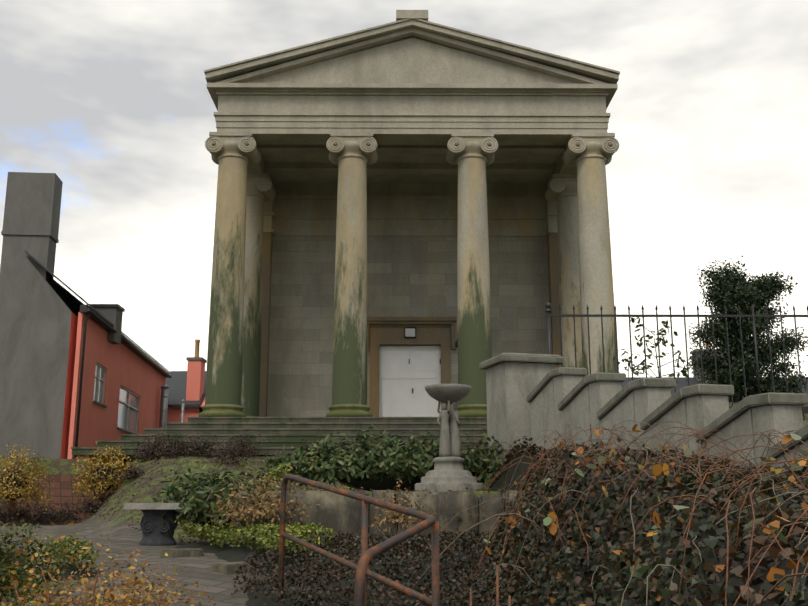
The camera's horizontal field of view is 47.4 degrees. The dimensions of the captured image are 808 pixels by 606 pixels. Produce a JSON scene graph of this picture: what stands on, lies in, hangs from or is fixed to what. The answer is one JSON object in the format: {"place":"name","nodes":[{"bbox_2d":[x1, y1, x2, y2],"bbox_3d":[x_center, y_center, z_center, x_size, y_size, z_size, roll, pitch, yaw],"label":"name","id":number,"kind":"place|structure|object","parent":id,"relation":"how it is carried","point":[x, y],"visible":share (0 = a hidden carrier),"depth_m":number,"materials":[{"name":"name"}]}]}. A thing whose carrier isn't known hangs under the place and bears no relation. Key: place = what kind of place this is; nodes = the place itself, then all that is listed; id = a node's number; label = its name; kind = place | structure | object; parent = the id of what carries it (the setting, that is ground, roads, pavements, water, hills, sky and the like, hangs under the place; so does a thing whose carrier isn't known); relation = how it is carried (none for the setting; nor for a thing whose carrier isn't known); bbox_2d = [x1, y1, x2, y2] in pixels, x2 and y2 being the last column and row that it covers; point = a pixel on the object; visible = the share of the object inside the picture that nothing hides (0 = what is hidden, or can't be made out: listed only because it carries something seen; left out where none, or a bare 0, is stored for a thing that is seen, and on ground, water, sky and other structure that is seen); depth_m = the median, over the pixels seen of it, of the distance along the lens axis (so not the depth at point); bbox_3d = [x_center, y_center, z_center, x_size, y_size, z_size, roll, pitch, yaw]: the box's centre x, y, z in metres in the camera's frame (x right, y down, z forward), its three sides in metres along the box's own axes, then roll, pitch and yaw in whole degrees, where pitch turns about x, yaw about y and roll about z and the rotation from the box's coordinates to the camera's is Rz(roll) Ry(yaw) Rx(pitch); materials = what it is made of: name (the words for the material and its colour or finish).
{"place":"outdoors","nodes":[
{"label":"outdoors","id":0,"kind":"place"},
{"bbox_2d":[0,463,492,601],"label":"shrub","id":1,"kind":"object","parent":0,"point":[366,483],"visible":0.15,"depth_m":12.73,"materials":[{"name":"green plant"}]},
{"bbox_2d":[0,403,807,605],"bbox_3d":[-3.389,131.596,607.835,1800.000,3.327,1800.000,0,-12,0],"label":"ground","id":2,"kind":"structure","parent":0,"point":[126,538],"depth_m":12.76,"materials":[{"name":"grey stone"}]},
{"bbox_2d":[0,443,54,514],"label":"golden shrub leaves","id":3,"kind":"object","parent":2,"relation":"on","point":[33,487],"visible":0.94,"depth_m":16.68,"materials":[{"name":"yellow plant"}]},
{"bbox_2d":[0,517,73,605],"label":"box bush leaves","id":4,"kind":"object","parent":2,"relation":"on","point":[19,577],"visible":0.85,"depth_m":6.98,"materials":[{"name":"green plant"}]},
{"bbox_2d":[0,475,114,523],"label":"brick wall","id":5,"kind":"structure","parent":2,"relation":"on","point":[61,489],"depth_m":18.54,"materials":[{"name":"red brick"}]},
{"bbox_2d":[0,172,206,458],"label":"house","id":6,"kind":"structure","parent":2,"relation":"on","point":[75,371],"depth_m":27.69,"materials":[{"name":"stone"}]},
{"bbox_2d":[71,441,136,500],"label":"golden shrub leaves","id":7,"kind":"object","parent":2,"relation":"on","point":[82,487],"visible":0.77,"depth_m":17.39,"materials":[{"name":"yellow plant"}]},
{"bbox_2d":[0,522,226,605],"bbox_3d":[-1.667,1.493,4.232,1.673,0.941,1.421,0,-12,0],"label":"shrub leaves","id":8,"kind":"object","parent":2,"relation":"on","point":[111,592],"visible":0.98,"depth_m":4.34,"materials":[{"name":"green plant"}]},
{"bbox_2d":[124,503,194,545],"bbox_3d":[-3.114,2.814,11.678,0.840,0.540,0.560,0,-12,0],"label":"stone bench","id":9,"kind":"object","parent":2,"relation":"on","point":[155,532],"visible":0.85,"depth_m":11.54,"materials":[{"name":"grey stone"}]},
{"bbox_2d":[37,488,313,580],"bbox_3d":[-2.325,2.514,10.007,3.200,1.018,3.800,0,-12,0],"label":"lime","id":10,"kind":"object","parent":2,"relation":"on","point":[227,552],"visible":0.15,"depth_m":9.67,"materials":[{"name":"green plant"}]},
{"bbox_2d":[39,462,335,572],"bbox_3d":[-2.209,2.273,10.138,2.939,1.123,2.979,0,-12,0],"label":"lime ground cover","id":11,"kind":"object","parent":2,"relation":"on","point":[265,535],"visible":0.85,"depth_m":9.81,"materials":[{"name":"green plant"}]},
{"bbox_2d":[146,460,308,529],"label":"rhododendron leaves","id":12,"kind":"object","parent":2,"relation":"on","point":[191,510],"visible":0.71,"depth_m":11.63,"materials":[{"name":"green plant"}]},
{"bbox_2d":[160,548,309,595],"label":"path edge stones","id":13,"kind":"object","parent":2,"relation":"on","point":[227,568],"visible":0.27,"depth_m":9.09,"materials":[{"name":"grey stone"}]},
{"bbox_2d":[0,426,487,525],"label":"heather clumps","id":14,"kind":"object","parent":2,"relation":"on","point":[164,449],"visible":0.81,"depth_m":17.46,"materials":[{"name":"brown plant"}]},
{"bbox_2d":[0,445,498,605],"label":"shrub stems","id":15,"kind":"object","parent":2,"relation":"on","point":[10,507],"visible":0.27,"depth_m":10.39,"materials":[{"name":"brown plant"}]},
{"bbox_2d":[369,472,436,531],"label":"tan shrub leaves","id":16,"kind":"object","parent":15,"relation":"attached to","point":[401,518],"visible":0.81,"depth_m":10.20,"materials":[{"name":"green plant"}]},
{"bbox_2d":[0,453,500,605],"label":"grass","id":17,"kind":"structure","parent":2,"relation":"on","point":[212,458],"depth_m":15.98,"materials":[{"name":"plant"}]},
{"bbox_2d":[204,466,318,526],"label":"tan shrub leaves","id":18,"kind":"object","parent":2,"relation":"on","point":[259,511],"visible":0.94,"depth_m":10.63,"materials":[{"name":"brown plant"}]},
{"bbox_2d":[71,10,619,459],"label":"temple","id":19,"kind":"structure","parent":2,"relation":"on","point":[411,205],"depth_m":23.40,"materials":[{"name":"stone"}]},
{"bbox_2d":[278,474,439,605],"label":"handrail","id":20,"kind":"object","parent":2,"relation":"on","point":[363,573],"visible":1,"depth_m":5.83,"materials":[{"name":"brown metal"}]},
{"bbox_2d":[231,527,519,605],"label":"ground cover","id":21,"kind":"object","parent":2,"relation":"on","point":[425,589],"depth_m":8.10,"materials":[{"name":"plant"}]},
{"bbox_2d":[261,424,494,486],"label":"laurel hedge leaves","id":22,"kind":"object","parent":2,"relation":"on","point":[341,464],"visible":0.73,"depth_m":12.66,"materials":[{"name":"green plant"}]},
{"bbox_2d":[263,490,522,550],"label":"retaining wall","id":23,"kind":"structure","parent":2,"relation":"on","point":[335,512],"depth_m":10.92,"materials":[{"name":"concrete"}]},
{"bbox_2d":[415,384,483,491],"bbox_3d":[0.579,1.915,11.864,0.884,1.688,0.881,0,-12,0],"label":"bird bath statue","id":24,"kind":"object","parent":2,"relation":"on","point":[448,472],"visible":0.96,"depth_m":11.75,"materials":[{"name":"grey stone"}]},
{"bbox_2d":[463,433,508,487],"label":"laurel hedge leaves","id":25,"kind":"object","parent":2,"relation":"on","point":[494,467],"visible":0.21,"depth_m":12.54,"materials":[{"name":"green plant"}]},
{"bbox_2d":[406,420,807,605],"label":"bramble","id":26,"kind":"object","parent":2,"relation":"on","point":[752,531],"depth_m":5.71,"materials":[{"name":"brown plant"}]},
{"bbox_2d":[479,353,807,490],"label":"stepped wall","id":27,"kind":"structure","parent":2,"relation":"on","point":[531,395],"depth_m":9.80,"materials":[{"name":"concrete"}]},
{"bbox_2d":[487,406,807,605],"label":"ivy mound","id":28,"kind":"object","parent":2,"relation":"on","point":[709,588],"depth_m":5.29,"materials":[{"name":"green plant"}]},
{"bbox_2d":[545,302,807,425],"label":"iron railing","id":29,"kind":"object","parent":2,"relation":"on","point":[548,305],"visible":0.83,"depth_m":13.25,"materials":[{"name":"metal"}]},
{"bbox_2d":[613,255,807,402],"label":"holly tree","id":30,"kind":"object","parent":2,"relation":"on","point":[735,292],"depth_m":16.65,"materials":[{"name":"green plant"}]},
{"bbox_2d":[621,343,807,402],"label":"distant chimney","id":31,"kind":"object","parent":2,"relation":"on","point":[693,380],"visible":0.04,"depth_m":45.98,"materials":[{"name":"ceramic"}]},
{"bbox_2d":[0,0,807,376],"label":"sky","id":32,"kind":"structure","parent":0,"point":[708,109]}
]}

